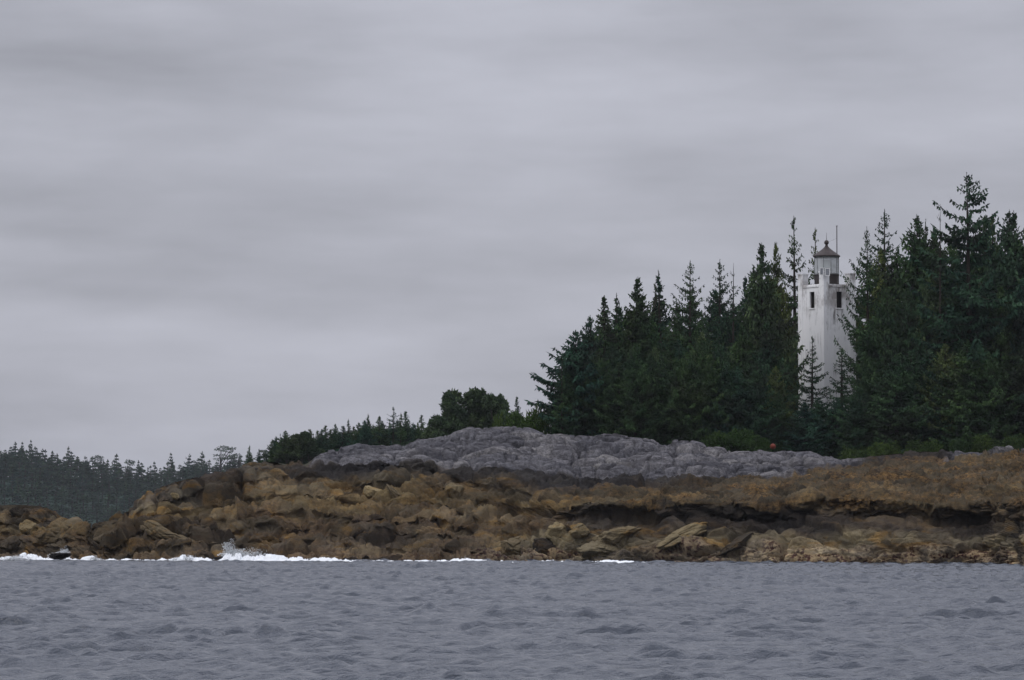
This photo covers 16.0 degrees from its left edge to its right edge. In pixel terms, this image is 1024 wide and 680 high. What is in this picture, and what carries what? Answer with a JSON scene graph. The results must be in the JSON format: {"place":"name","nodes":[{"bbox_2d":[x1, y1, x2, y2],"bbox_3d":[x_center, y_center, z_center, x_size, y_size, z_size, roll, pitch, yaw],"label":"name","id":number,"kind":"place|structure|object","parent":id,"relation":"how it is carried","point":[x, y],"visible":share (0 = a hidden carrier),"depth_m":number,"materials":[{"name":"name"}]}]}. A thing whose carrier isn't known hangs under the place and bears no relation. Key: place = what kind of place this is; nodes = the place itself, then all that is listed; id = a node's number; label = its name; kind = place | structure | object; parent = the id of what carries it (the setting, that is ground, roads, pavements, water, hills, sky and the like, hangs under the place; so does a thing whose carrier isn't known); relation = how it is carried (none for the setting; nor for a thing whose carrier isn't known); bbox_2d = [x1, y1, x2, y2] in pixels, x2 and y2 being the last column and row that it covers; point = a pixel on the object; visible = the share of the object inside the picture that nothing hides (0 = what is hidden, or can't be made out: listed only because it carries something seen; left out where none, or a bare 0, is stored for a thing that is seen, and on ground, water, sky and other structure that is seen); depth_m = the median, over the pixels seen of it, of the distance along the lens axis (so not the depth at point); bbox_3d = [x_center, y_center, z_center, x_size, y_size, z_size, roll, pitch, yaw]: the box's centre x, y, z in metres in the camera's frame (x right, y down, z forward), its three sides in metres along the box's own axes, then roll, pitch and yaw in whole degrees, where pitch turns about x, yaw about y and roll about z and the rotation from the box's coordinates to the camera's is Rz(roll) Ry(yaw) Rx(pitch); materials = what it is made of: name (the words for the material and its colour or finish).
{"place":"outdoors","nodes":[
{"label":"outdoors","id":0,"kind":"place"},
{"bbox_2d":[0,480,137,526],"bbox_3d":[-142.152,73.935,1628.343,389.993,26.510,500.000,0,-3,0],"label":"hill","id":1,"kind":"structure","parent":0,"point":[112,504],"depth_m":1497.13,"materials":[{"name":"plant"}]},
{"bbox_2d":[213,445,235,471],"bbox_3d":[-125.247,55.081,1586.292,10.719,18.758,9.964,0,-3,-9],"label":"distant pine","id":2,"kind":"object","parent":1,"relation":"on","point":[221,456],"visible":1,"depth_m":1586.23,"materials":[{"name":"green plant"}]},
{"bbox_2d":[268,462,309,465],"bbox_3d":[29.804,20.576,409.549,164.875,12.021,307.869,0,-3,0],"label":"forest ground","id":3,"kind":"structure","parent":0,"point":[274,463],"depth_m":282.74,"materials":[{"name":"soil"}]},
{"bbox_2d":[273,437,298,463],"bbox_3d":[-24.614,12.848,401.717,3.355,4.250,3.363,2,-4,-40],"label":"rounded tree","id":4,"kind":"object","parent":3,"relation":"on","point":[285,451],"visible":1,"depth_m":401.00,"materials":[{"name":"green plant"}]},
{"bbox_2d":[289,431,313,463],"bbox_3d":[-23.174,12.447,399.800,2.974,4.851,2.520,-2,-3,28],"label":"rounded tree","id":5,"kind":"object","parent":3,"relation":"on","point":[304,439],"visible":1,"depth_m":399.15,"materials":[{"name":"green plant"}]},
{"bbox_2d":[299,440,324,461],"bbox_3d":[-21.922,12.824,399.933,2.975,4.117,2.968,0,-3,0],"label":"rounded tree","id":6,"kind":"object","parent":3,"relation":"on","point":[314,450],"visible":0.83,"depth_m":399.38,"materials":[{"name":"green plant"}]},
{"bbox_2d":[304,429,336,462],"bbox_3d":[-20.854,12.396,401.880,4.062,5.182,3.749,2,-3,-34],"label":"spruce tree","id":7,"kind":"object","parent":3,"relation":"on","point":[322,443],"visible":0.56,"depth_m":401.75,"materials":[{"name":"green plant"}]},
{"bbox_2d":[327,426,353,452],"bbox_3d":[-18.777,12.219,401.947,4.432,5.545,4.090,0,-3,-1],"label":"spruce tree","id":8,"kind":"object","parent":3,"relation":"on","point":[343,440],"visible":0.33,"depth_m":401.81,"materials":[{"name":"green plant"}]},
{"bbox_2d":[338,420,377,449],"bbox_3d":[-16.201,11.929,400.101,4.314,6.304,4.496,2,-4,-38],"label":"spruce tree","id":9,"kind":"object","parent":3,"relation":"on","point":[365,436],"visible":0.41,"depth_m":399.68,"materials":[{"name":"green plant"}]},
{"bbox_2d":[370,416,389,445],"bbox_3d":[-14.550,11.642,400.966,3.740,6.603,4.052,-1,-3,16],"label":"spruce tree","id":10,"kind":"object","parent":3,"relation":"on","point":[380,438],"visible":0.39,"depth_m":400.79,"materials":[{"name":"green plant"}]},
{"bbox_2d":[369,407,412,445],"bbox_3d":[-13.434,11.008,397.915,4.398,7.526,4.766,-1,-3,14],"label":"spruce tree","id":11,"kind":"object","parent":3,"relation":"on","point":[392,430],"visible":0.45,"depth_m":397.91,"materials":[{"name":"green plant"}]},
{"bbox_2d":[391,414,408,445],"bbox_3d":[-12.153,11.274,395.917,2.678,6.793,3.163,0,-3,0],"label":"spruce tree","id":12,"kind":"object","parent":3,"relation":"on","point":[401,436],"visible":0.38,"depth_m":395.77,"materials":[{"name":"green plant"}]},
{"bbox_2d":[395,412,414,444],"bbox_3d":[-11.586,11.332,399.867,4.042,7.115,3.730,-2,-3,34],"label":"spruce tree","id":13,"kind":"object","parent":3,"relation":"on","point":[408,429],"visible":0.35,"depth_m":399.76,"materials":[{"name":"green plant"}]},
{"bbox_2d":[421,415,451,438],"bbox_3d":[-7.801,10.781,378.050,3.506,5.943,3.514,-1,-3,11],"label":"rounded tree","id":14,"kind":"object","parent":3,"relation":"on","point":[430,431],"visible":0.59,"depth_m":377.81,"materials":[{"name":"green plant"}]},
{"bbox_2d":[431,392,468,434],"bbox_3d":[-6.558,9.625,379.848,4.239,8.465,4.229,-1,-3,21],"label":"rounded tree","id":15,"kind":"object","parent":3,"relation":"on","point":[454,414],"visible":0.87,"depth_m":379.01,"materials":[{"name":"green plant"}]},
{"bbox_2d":[441,386,487,428],"bbox_3d":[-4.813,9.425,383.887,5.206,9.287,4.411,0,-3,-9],"label":"rounded tree","id":16,"kind":"object","parent":3,"relation":"on","point":[470,402],"visible":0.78,"depth_m":383.16,"materials":[{"name":"green plant"}]},
{"bbox_2d":[480,393,509,428],"bbox_3d":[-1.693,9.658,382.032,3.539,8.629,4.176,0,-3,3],"label":"rounded tree","id":17,"kind":"object","parent":3,"relation":"on","point":[494,405],"visible":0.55,"depth_m":381.68,"materials":[{"name":"green plant"}]},
{"bbox_2d":[507,410,542,431],"bbox_3d":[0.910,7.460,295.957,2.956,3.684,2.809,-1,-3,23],"label":"shrub","id":18,"kind":"object","parent":3,"relation":"on","point":[517,420],"visible":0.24,"depth_m":295.81,"materials":[{"name":"green plant"}]},
{"bbox_2d":[526,400,555,434],"bbox_3d":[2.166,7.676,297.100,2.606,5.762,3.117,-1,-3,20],"label":"shrub","id":19,"kind":"object","parent":3,"relation":"on","point":[536,413],"visible":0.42,"depth_m":296.64,"materials":[{"name":"green plant"}]},
{"bbox_2d":[541,357,576,434],"bbox_3d":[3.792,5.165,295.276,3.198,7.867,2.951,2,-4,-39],"label":"spruce tree","id":20,"kind":"object","parent":3,"relation":"on","point":[561,395],"visible":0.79,"depth_m":294.96,"materials":[{"name":"green plant"}]},
{"bbox_2d":[541,374,600,435],"bbox_3d":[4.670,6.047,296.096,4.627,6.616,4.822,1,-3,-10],"label":"spruce tree","id":21,"kind":"object","parent":3,"relation":"on","point":[573,427],"visible":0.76,"depth_m":295.19,"materials":[{"name":"green plant"}]},
{"bbox_2d":[525,330,621,435],"bbox_3d":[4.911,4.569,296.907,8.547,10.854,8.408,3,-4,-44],"label":"spruce tree","id":22,"kind":"object","parent":3,"relation":"on","point":[573,356],"visible":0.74,"depth_m":296.11,"materials":[{"name":"green plant"}]},
{"bbox_2d":[570,315,615,379],"bbox_3d":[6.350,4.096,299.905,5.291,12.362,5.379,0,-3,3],"label":"spruce tree","id":23,"kind":"object","parent":3,"relation":"on","point":[597,344],"visible":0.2,"depth_m":300.06,"materials":[{"name":"green plant"}]},
{"bbox_2d":[574,349,622,435],"bbox_3d":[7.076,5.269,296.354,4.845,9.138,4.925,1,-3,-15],"label":"spruce tree","id":24,"kind":"object","parent":3,"relation":"on","point":[606,378],"visible":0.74,"depth_m":295.38,"materials":[{"name":"green plant"}]},
{"bbox_2d":[593,295,625,365],"bbox_3d":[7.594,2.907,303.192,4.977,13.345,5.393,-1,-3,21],"label":"spruce tree","id":25,"kind":"object","parent":3,"relation":"on","point":[605,329],"visible":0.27,"depth_m":303.36,"materials":[{"name":"green plant"}]},
{"bbox_2d":[602,343,627,409],"bbox_3d":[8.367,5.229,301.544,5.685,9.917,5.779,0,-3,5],"label":"spruce tree","id":26,"kind":"object","parent":3,"relation":"on","point":[613,358],"visible":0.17,"depth_m":301.19,"materials":[{"name":"green plant"}]},
{"bbox_2d":[589,362,643,436],"bbox_3d":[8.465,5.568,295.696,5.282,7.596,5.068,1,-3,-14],"label":"spruce tree","id":27,"kind":"object","parent":3,"relation":"on","point":[614,404],"visible":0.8,"depth_m":294.62,"materials":[{"name":"green plant"}]},
{"bbox_2d":[609,293,626,362],"bbox_3d":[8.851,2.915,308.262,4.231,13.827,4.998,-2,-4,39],"label":"spruce tree","id":28,"kind":"object","parent":3,"relation":"on","point":[616,310],"visible":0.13,"depth_m":308.31,"materials":[{"name":"green plant"}]},
{"bbox_2d":[614,343,661,438],"bbox_3d":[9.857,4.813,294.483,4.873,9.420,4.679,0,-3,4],"label":"spruce tree","id":29,"kind":"object","parent":3,"relation":"on","point":[633,374],"visible":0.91,"depth_m":294.04,"materials":[{"name":"green plant"}]},
{"bbox_2d":[614,277,665,369],"bbox_3d":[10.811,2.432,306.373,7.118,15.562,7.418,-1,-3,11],"label":"spruce tree","id":30,"kind":"object","parent":3,"relation":"on","point":[636,331],"visible":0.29,"depth_m":305.73,"materials":[{"name":"green plant"}]},
{"bbox_2d":[619,355,680,442],"bbox_3d":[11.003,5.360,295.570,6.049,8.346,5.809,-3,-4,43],"label":"spruce tree","id":31,"kind":"object","parent":3,"relation":"on","point":[651,409],"visible":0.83,"depth_m":294.29,"materials":[{"name":"green plant"}]},
{"bbox_2d":[648,271,671,368],"bbox_3d":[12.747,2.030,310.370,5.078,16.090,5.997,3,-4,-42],"label":"spruce tree","id":32,"kind":"object","parent":3,"relation":"on","point":[658,316],"visible":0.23,"depth_m":310.48,"materials":[{"name":"green plant"}]},
{"bbox_2d":[643,340,700,444],"bbox_3d":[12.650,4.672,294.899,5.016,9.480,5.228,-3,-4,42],"label":"spruce tree","id":33,"kind":"object","parent":3,"relation":"on","point":[671,364],"visible":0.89,"depth_m":294.18,"materials":[{"name":"green plant"}]},
{"bbox_2d":[668,295,709,349],"bbox_3d":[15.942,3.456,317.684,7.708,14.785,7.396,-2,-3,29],"label":"spruce tree","id":34,"kind":"object","parent":3,"relation":"on","point":[685,329],"visible":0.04,"depth_m":317.88,"materials":[{"name":"green plant"}]},
{"bbox_2d":[656,260,735,359],"bbox_3d":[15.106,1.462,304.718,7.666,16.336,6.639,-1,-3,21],"label":"spruce tree","id":35,"kind":"object","parent":3,"relation":"on","point":[688,322],"visible":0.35,"depth_m":304.42,"materials":[{"name":"green plant"}]},
{"bbox_2d":[703,289,725,337],"bbox_3d":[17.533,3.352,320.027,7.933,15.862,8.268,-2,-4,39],"label":"spruce tree","id":36,"kind":"object","parent":3,"relation":"on","point":[711,309],"visible":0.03,"depth_m":320.14,"materials":[{"name":"green plant"}]},
{"bbox_2d":[701,430,733,451],"bbox_3d":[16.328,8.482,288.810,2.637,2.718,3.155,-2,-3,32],"label":"shrub","id":37,"kind":"object","parent":3,"relation":"on","point":[711,443],"visible":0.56,"depth_m":288.14,"materials":[{"name":"green plant"}]},
{"bbox_2d":[693,262,749,354],"bbox_3d":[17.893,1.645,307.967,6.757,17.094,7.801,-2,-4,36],"label":"spruce tree","id":38,"kind":"object","parent":3,"relation":"on","point":[723,312],"visible":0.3,"depth_m":308.25,"materials":[{"name":"green plant"}]},
{"bbox_2d":[715,427,757,451],"bbox_3d":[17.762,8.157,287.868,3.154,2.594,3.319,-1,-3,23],"label":"shrub","id":39,"kind":"object","parent":3,"relation":"on","point":[739,441],"visible":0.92,"depth_m":287.49,"materials":[{"name":"green plant"}]},
{"bbox_2d":[712,365,762,440],"bbox_3d":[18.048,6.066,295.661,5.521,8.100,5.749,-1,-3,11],"label":"spruce tree","id":40,"kind":"object","parent":3,"relation":"on","point":[736,410],"visible":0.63,"depth_m":294.52,"materials":[{"name":"green plant"}]},
{"bbox_2d":[729,324,774,387],"bbox_3d":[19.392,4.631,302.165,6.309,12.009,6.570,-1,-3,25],"label":"spruce tree","id":41,"kind":"object","parent":3,"relation":"on","point":[742,356],"visible":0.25,"depth_m":302.21,"materials":[{"name":"green plant"}]},
{"bbox_2d":[733,358,784,451],"bbox_3d":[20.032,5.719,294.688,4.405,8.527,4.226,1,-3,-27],"label":"spruce tree","id":42,"kind":"object","parent":3,"relation":"on","point":[758,394],"visible":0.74,"depth_m":294.31,"materials":[{"name":"green plant"}]},
{"bbox_2d":[752,434,773,451],"bbox_3d":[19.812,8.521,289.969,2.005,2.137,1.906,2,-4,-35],"label":"shrub","id":43,"kind":"object","parent":3,"relation":"on","point":[760,444],"visible":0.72,"depth_m":289.57,"materials":[{"name":"green plant"}]},
{"bbox_2d":[725,243,808,417],"bbox_3d":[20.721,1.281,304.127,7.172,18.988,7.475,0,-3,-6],"label":"spruce tree","id":44,"kind":"object","parent":3,"relation":"on","point":[763,305],"visible":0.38,"depth_m":303.78,"materials":[{"name":"green plant"}]},
{"bbox_2d":[741,321,802,415],"bbox_3d":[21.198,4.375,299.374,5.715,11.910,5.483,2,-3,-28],"label":"spruce tree","id":45,"kind":"object","parent":3,"relation":"on","point":[764,354],"visible":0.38,"depth_m":299.25,"materials":[{"name":"green plant"}]},
{"bbox_2d":[762,365,798,443],"bbox_3d":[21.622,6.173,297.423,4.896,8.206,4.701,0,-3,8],"label":"spruce tree","id":46,"kind":"object","parent":3,"relation":"on","point":[776,386],"visible":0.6,"depth_m":297.12,"materials":[{"name":"green plant"}]},
{"bbox_2d":[765,391,797,451],"bbox_3d":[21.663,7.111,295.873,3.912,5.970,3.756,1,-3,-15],"label":"spruce tree","id":47,"kind":"object","parent":3,"relation":"on","point":[778,420],"visible":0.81,"depth_m":295.19,"materials":[{"name":"green plant"}]},
{"bbox_2d":[767,242,802,409],"bbox_3d":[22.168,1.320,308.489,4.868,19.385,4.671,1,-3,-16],"label":"spruce tree","id":48,"kind":"object","parent":3,"relation":"on","point":[776,271],"visible":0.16,"depth_m":308.32,"materials":[{"name":"green plant"}]},
{"bbox_2d":[780,216,812,417],"bbox_3d":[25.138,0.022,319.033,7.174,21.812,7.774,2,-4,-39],"label":"spruce tree","id":49,"kind":"object","parent":3,"relation":"on","point":[793,303],"visible":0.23,"depth_m":318.54,"materials":[{"name":"green plant"}]},
{"bbox_2d":[775,402,832,454],"bbox_3d":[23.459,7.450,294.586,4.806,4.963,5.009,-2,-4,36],"label":"spruce tree","id":50,"kind":"object","parent":3,"relation":"on","point":[803,437],"visible":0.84,"depth_m":294.18,"materials":[{"name":"green plant"}]},
{"bbox_2d":[788,336,833,411],"bbox_3d":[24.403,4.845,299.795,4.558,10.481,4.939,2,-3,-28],"label":"spruce tree","id":51,"kind":"object","parent":3,"relation":"on","point":[812,387],"visible":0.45,"depth_m":300.10,"materials":[{"name":"green plant"}]},
{"bbox_2d":[803,397,844,457],"bbox_3d":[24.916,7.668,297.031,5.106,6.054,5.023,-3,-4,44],"label":"spruce tree","id":52,"kind":"object","parent":3,"relation":"on","point":[818,409],"visible":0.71,"depth_m":296.32,"materials":[{"name":"green plant"}]},
{"bbox_2d":[797,226,855,410],"bbox_3d":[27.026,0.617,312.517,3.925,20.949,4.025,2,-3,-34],"label":"lighthouse","id":53,"kind":"object","parent":3,"relation":"on","point":[823,302],"visible":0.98,"depth_m":311.70,"materials":[{"name":"white paint"}]},
{"bbox_2d":[808,349,870,448],"bbox_3d":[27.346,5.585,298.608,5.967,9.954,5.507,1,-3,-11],"label":"spruce tree","id":54,"kind":"object","parent":3,"relation":"on","point":[841,391],"visible":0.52,"depth_m":299.08,"materials":[{"name":"green plant"}]},
{"bbox_2d":[820,398,867,457],"bbox_3d":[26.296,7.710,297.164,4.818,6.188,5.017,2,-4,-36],"label":"spruce tree","id":55,"kind":"object","parent":3,"relation":"on","point":[835,410],"visible":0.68,"depth_m":296.50,"materials":[{"name":"green plant"}]},
{"bbox_2d":[832,390,877,459],"bbox_3d":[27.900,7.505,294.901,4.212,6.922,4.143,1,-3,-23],"label":"spruce tree","id":56,"kind":"object","parent":3,"relation":"on","point":[853,430],"visible":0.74,"depth_m":294.53,"materials":[{"name":"green plant"}]},
{"bbox_2d":[836,444,875,459],"bbox_3d":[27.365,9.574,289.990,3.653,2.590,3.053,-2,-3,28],"label":"shrub","id":57,"kind":"object","parent":3,"relation":"on","point":[851,454],"visible":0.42,"depth_m":289.71,"materials":[{"name":"green plant"}]},
{"bbox_2d":[834,230,897,406],"bbox_3d":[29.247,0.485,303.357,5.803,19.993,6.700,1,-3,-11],"label":"spruce tree","id":58,"kind":"object","parent":3,"relation":"on","point":[869,304],"visible":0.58,"depth_m":303.22,"materials":[{"name":"green plant"}]},
{"bbox_2d":[844,357,890,451],"bbox_3d":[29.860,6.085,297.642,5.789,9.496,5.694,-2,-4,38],"label":"spruce tree","id":59,"kind":"object","parent":3,"relation":"on","point":[865,385],"visible":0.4,"depth_m":297.59,"materials":[{"name":"green plant"}]},
{"bbox_2d":[846,287,905,411],"bbox_3d":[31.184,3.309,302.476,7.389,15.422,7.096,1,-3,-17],"label":"spruce tree","id":60,"kind":"object","parent":3,"relation":"on","point":[878,334],"visible":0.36,"depth_m":301.69,"materials":[{"name":"green plant"}]},
{"bbox_2d":[851,209,902,360],"bbox_3d":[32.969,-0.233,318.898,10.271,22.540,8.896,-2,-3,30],"label":"spruce tree","id":61,"kind":"object","parent":3,"relation":"on","point":[883,242],"visible":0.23,"depth_m":318.91,"materials":[{"name":"green plant"}]},
{"bbox_2d":[856,247,898,423],"bbox_3d":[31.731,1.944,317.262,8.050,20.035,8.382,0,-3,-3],"label":"spruce tree","id":62,"kind":"object","parent":3,"relation":"on","point":[880,281],"visible":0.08,"depth_m":316.96,"materials":[{"name":"green plant"}]},
{"bbox_2d":[870,440,904,455],"bbox_3d":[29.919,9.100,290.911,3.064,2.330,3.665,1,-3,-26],"label":"shrub","id":63,"kind":"object","parent":3,"relation":"on","point":[884,449],"visible":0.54,"depth_m":290.28,"materials":[{"name":"green plant"}]},
{"bbox_2d":[855,354,929,456],"bbox_3d":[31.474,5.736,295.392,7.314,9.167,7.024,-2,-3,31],"label":"spruce tree","id":64,"kind":"object","parent":3,"relation":"on","point":[894,398],"visible":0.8,"depth_m":294.55,"materials":[{"name":"green plant"}]},
{"bbox_2d":[857,214,947,362],"bbox_3d":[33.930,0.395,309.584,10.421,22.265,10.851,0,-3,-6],"label":"spruce tree","id":65,"kind":"object","parent":3,"relation":"on","point":[899,284],"visible":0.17,"depth_m":308.86,"materials":[{"name":"green plant"}]},
{"bbox_2d":[877,287,936,448],"bbox_3d":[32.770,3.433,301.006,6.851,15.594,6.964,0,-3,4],"label":"spruce tree","id":66,"kind":"object","parent":3,"relation":"on","point":[907,328],"visible":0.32,"depth_m":300.40,"materials":[{"name":"green plant"}]},
{"bbox_2d":[878,349,952,449],"bbox_3d":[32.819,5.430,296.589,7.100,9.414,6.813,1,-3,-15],"label":"spruce tree","id":67,"kind":"object","parent":3,"relation":"on","point":[909,364],"visible":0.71,"depth_m":295.68,"materials":[{"name":"green plant"}]},
{"bbox_2d":[904,438,944,451],"bbox_3d":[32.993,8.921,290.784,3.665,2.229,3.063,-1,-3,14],"label":"shrub","id":68,"kind":"object","parent":3,"relation":"on","point":[929,446],"visible":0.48,"depth_m":290.45,"materials":[{"name":"green plant"}]},
{"bbox_2d":[908,274,952,379],"bbox_3d":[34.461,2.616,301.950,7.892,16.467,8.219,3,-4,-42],"label":"spruce tree","id":69,"kind":"object","parent":3,"relation":"on","point":[928,295],"visible":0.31,"depth_m":301.69,"materials":[{"name":"green plant"}]},
{"bbox_2d":[905,349,958,446],"bbox_3d":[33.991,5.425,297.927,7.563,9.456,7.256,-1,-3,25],"label":"spruce tree","id":70,"kind":"object","parent":3,"relation":"on","point":[930,355],"visible":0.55,"depth_m":296.21,"materials":[{"name":"green plant"}]},
{"bbox_2d":[931,215,946,350],"bbox_3d":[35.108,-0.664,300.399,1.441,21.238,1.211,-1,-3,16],"label":"dying spruce","id":71,"kind":"object","parent":3,"relation":"on","point":[939,283],"visible":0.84,"depth_m":300.61,"materials":[{"name":"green plant"}]},
{"bbox_2d":[858,172,1023,403],"bbox_3d":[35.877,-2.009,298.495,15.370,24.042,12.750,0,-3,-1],"label":"spruce tree","id":72,"kind":"object","parent":3,"relation":"on","point":[973,300],"visible":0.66,"depth_m":300.00,"materials":[{"name":"green plant"}]},
{"bbox_2d":[924,230,957,312],"bbox_3d":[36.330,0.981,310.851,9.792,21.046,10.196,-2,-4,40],"label":"spruce tree","id":73,"kind":"object","parent":3,"relation":"on","point":[936,246],"visible":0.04,"depth_m":311.55,"materials":[{"name":"green plant"}]},
{"bbox_2d":[911,343,977,451],"bbox_3d":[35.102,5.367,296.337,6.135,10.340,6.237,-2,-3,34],"label":"spruce tree","id":74,"kind":"object","parent":3,"relation":"on","point":[942,367],"visible":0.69,"depth_m":295.82,"materials":[{"name":"green plant"}]},
{"bbox_2d":[928,282,980,432],"bbox_3d":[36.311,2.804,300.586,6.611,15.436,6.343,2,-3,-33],"label":"spruce tree","id":75,"kind":"object","parent":3,"relation":"on","point":[955,347],"visible":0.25,"depth_m":300.21,"materials":[{"name":"green plant"}]},
{"bbox_2d":[948,437,970,452],"bbox_3d":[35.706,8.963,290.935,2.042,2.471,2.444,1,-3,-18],"label":"shrub","id":76,"kind":"object","parent":3,"relation":"on","point":[956,446],"visible":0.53,"depth_m":290.61,"materials":[{"name":"green plant"}]},
{"bbox_2d":[925,340,1016,451],"bbox_3d":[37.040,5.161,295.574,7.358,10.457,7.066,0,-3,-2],"label":"spruce tree","id":77,"kind":"object","parent":3,"relation":"on","point":[962,392],"visible":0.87,"depth_m":294.22,"materials":[{"name":"green plant"}]},
{"bbox_2d":[946,214,1003,304],"bbox_3d":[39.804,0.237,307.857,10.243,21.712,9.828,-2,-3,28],"label":"spruce tree","id":78,"kind":"object","parent":3,"relation":"on","point":[981,269],"visible":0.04,"depth_m":307.74,"materials":[{"name":"green plant"}]},
{"bbox_2d":[970,434,999,452],"bbox_3d":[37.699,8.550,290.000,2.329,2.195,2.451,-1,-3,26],"label":"shrub","id":79,"kind":"object","parent":3,"relation":"on","point":[987,444],"visible":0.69,"depth_m":289.45,"materials":[{"name":"green plant"}]},
{"bbox_2d":[960,351,1021,450],"bbox_3d":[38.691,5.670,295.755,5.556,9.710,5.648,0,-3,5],"label":"spruce tree","id":80,"kind":"object","parent":3,"relation":"on","point":[991,379],"visible":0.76,"depth_m":294.83,"materials":[{"name":"green plant"}]},
{"bbox_2d":[975,285,1023,382],"bbox_3d":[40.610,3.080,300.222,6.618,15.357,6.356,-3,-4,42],"label":"spruce tree","id":81,"kind":"object","parent":3,"relation":"on","point":[1000,340],"visible":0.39,"depth_m":299.92,"materials":[{"name":"green plant"}]},
{"bbox_2d":[977,228,1023,353],"bbox_3d":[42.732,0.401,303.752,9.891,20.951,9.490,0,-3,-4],"label":"spruce tree","id":82,"kind":"object","parent":3,"relation":"on","point":[1019,247],"visible":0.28,"depth_m":303.09,"materials":[{"name":"green plant"}]},
{"bbox_2d":[978,209,1023,366],"bbox_3d":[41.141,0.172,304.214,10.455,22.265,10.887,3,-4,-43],"label":"spruce tree","id":83,"kind":"object","parent":3,"relation":"on","point":[1007,267],"visible":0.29,"depth_m":303.77,"materials":[{"name":"green plant"}]},
{"bbox_2d":[982,344,1023,443],"bbox_3d":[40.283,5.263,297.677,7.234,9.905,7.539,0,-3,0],"label":"spruce tree","id":84,"kind":"object","parent":3,"relation":"on","point":[1005,366],"visible":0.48,"depth_m":297.32,"materials":[{"name":"green plant"}]},
{"bbox_2d":[999,278,1023,365],"bbox_3d":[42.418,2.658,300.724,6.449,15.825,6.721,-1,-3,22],"label":"spruce tree","id":85,"kind":"object","parent":3,"relation":"on","point":[1019,328],"visible":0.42,"depth_m":300.10,"materials":[{"name":"green plant"}]},
{"bbox_2d":[1000,432,1023,451],"bbox_3d":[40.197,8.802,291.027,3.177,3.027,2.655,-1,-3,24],"label":"shrub","id":86,"kind":"object","parent":3,"relation":"on","point":[1009,440],"visible":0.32,"depth_m":290.88,"materials":[{"name":"green plant"}]},
{"bbox_2d":[0,558,1023,679],"bbox_3d":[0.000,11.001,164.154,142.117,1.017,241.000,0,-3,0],"label":"sea","id":87,"kind":"structure","parent":0,"point":[235,619],"depth_m":92.26,"materials":[{"name":"liquid"}]},
{"bbox_2d":[0,539,633,562],"bbox_3d":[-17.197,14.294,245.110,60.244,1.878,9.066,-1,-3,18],"label":"surf foam","id":88,"kind":"object","parent":87,"relation":"on","point":[230,554],"visible":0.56,"depth_m":246.19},
{"bbox_2d":[0,426,1023,565],"bbox_3d":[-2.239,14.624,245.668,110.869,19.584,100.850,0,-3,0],"label":"rocky shore","id":89,"kind":"structure","parent":0,"point":[909,506],"depth_m":254.49,"materials":[{"name":"brown stone"}]},
{"bbox_2d":[0,535,21,552],"bbox_3d":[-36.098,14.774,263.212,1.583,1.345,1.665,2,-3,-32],"label":"boulder","id":90,"kind":"object","parent":89,"relation":"on","point":[12,543],"visible":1,"depth_m":262.66,"materials":[{"name":"stone"}]},
{"bbox_2d":[32,527,60,546],"bbox_3d":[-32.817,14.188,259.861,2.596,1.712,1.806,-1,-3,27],"label":"boulder","id":91,"kind":"object","parent":89,"relation":"on","point":[45,536],"visible":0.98,"depth_m":259.28,"materials":[{"name":"stone"}]},
{"bbox_2d":[140,520,181,539],"bbox_3d":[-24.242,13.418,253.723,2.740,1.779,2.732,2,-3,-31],"label":"boulder","id":92,"kind":"object","parent":89,"relation":"on","point":[155,530],"visible":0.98,"depth_m":252.77,"materials":[{"name":"stone"}]},
{"bbox_2d":[445,483,464,498],"bbox_3d":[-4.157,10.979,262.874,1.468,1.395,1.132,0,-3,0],"label":"boulder","id":93,"kind":"object","parent":89,"relation":"on","point":[455,490],"visible":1,"depth_m":262.57,"materials":[{"name":"stone"}]},
{"bbox_2d":[500,535,525,556],"bbox_3d":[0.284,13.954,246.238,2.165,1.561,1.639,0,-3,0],"label":"boulder","id":94,"kind":"object","parent":89,"relation":"on","point":[510,546],"visible":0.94,"depth_m":245.82,"materials":[{"name":"stone"}]},
{"bbox_2d":[532,538,554,554],"bbox_3d":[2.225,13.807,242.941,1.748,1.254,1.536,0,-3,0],"label":"boulder","id":95,"kind":"object","parent":89,"relation":"on","point":[542,545],"visible":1,"depth_m":242.45,"materials":[{"name":"stone"}]},
{"bbox_2d":[545,522,567,538],"bbox_3d":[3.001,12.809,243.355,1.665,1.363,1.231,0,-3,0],"label":"boulder","id":96,"kind":"object","parent":89,"relation":"on","point":[557,529],"visible":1,"depth_m":242.96,"materials":[{"name":"stone"}]},
{"bbox_2d":[569,523,589,537],"bbox_3d":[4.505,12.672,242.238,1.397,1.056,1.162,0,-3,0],"label":"boulder","id":97,"kind":"object","parent":89,"relation":"on","point":[580,530],"visible":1,"depth_m":241.89,"materials":[{"name":"stone"}]},
{"bbox_2d":[577,541,620,560],"bbox_3d":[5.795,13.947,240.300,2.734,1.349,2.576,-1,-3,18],"label":"boulder","id":98,"kind":"object","parent":89,"relation":"on","point":[587,551],"visible":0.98,"depth_m":239.97,"materials":[{"name":"stone"}]},
{"bbox_2d":[592,526,641,544],"bbox_3d":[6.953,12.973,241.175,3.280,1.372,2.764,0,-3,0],"label":"boulder","id":99,"kind":"object","parent":89,"relation":"on","point":[614,536],"visible":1,"depth_m":240.14,"materials":[{"name":"stone"}]},
{"bbox_2d":[656,522,706,549],"bbox_3d":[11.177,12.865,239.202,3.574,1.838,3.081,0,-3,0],"label":"boulder","id":100,"kind":"object","parent":89,"relation":"on","point":[672,539],"visible":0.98,"depth_m":238.20,"materials":[{"name":"brown stone"}]},
{"bbox_2d":[715,531,757,556],"bbox_3d":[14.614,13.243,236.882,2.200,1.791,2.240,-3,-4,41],"label":"boulder","id":101,"kind":"object","parent":89,"relation":"on","point":[738,542],"visible":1,"depth_m":236.16,"materials":[{"name":"stone"}]},
{"bbox_2d":[0,0,1023,492],"label":"sky","id":102,"kind":"structure","parent":0,"point":[240,224],"materials":[{"name":"grey"}]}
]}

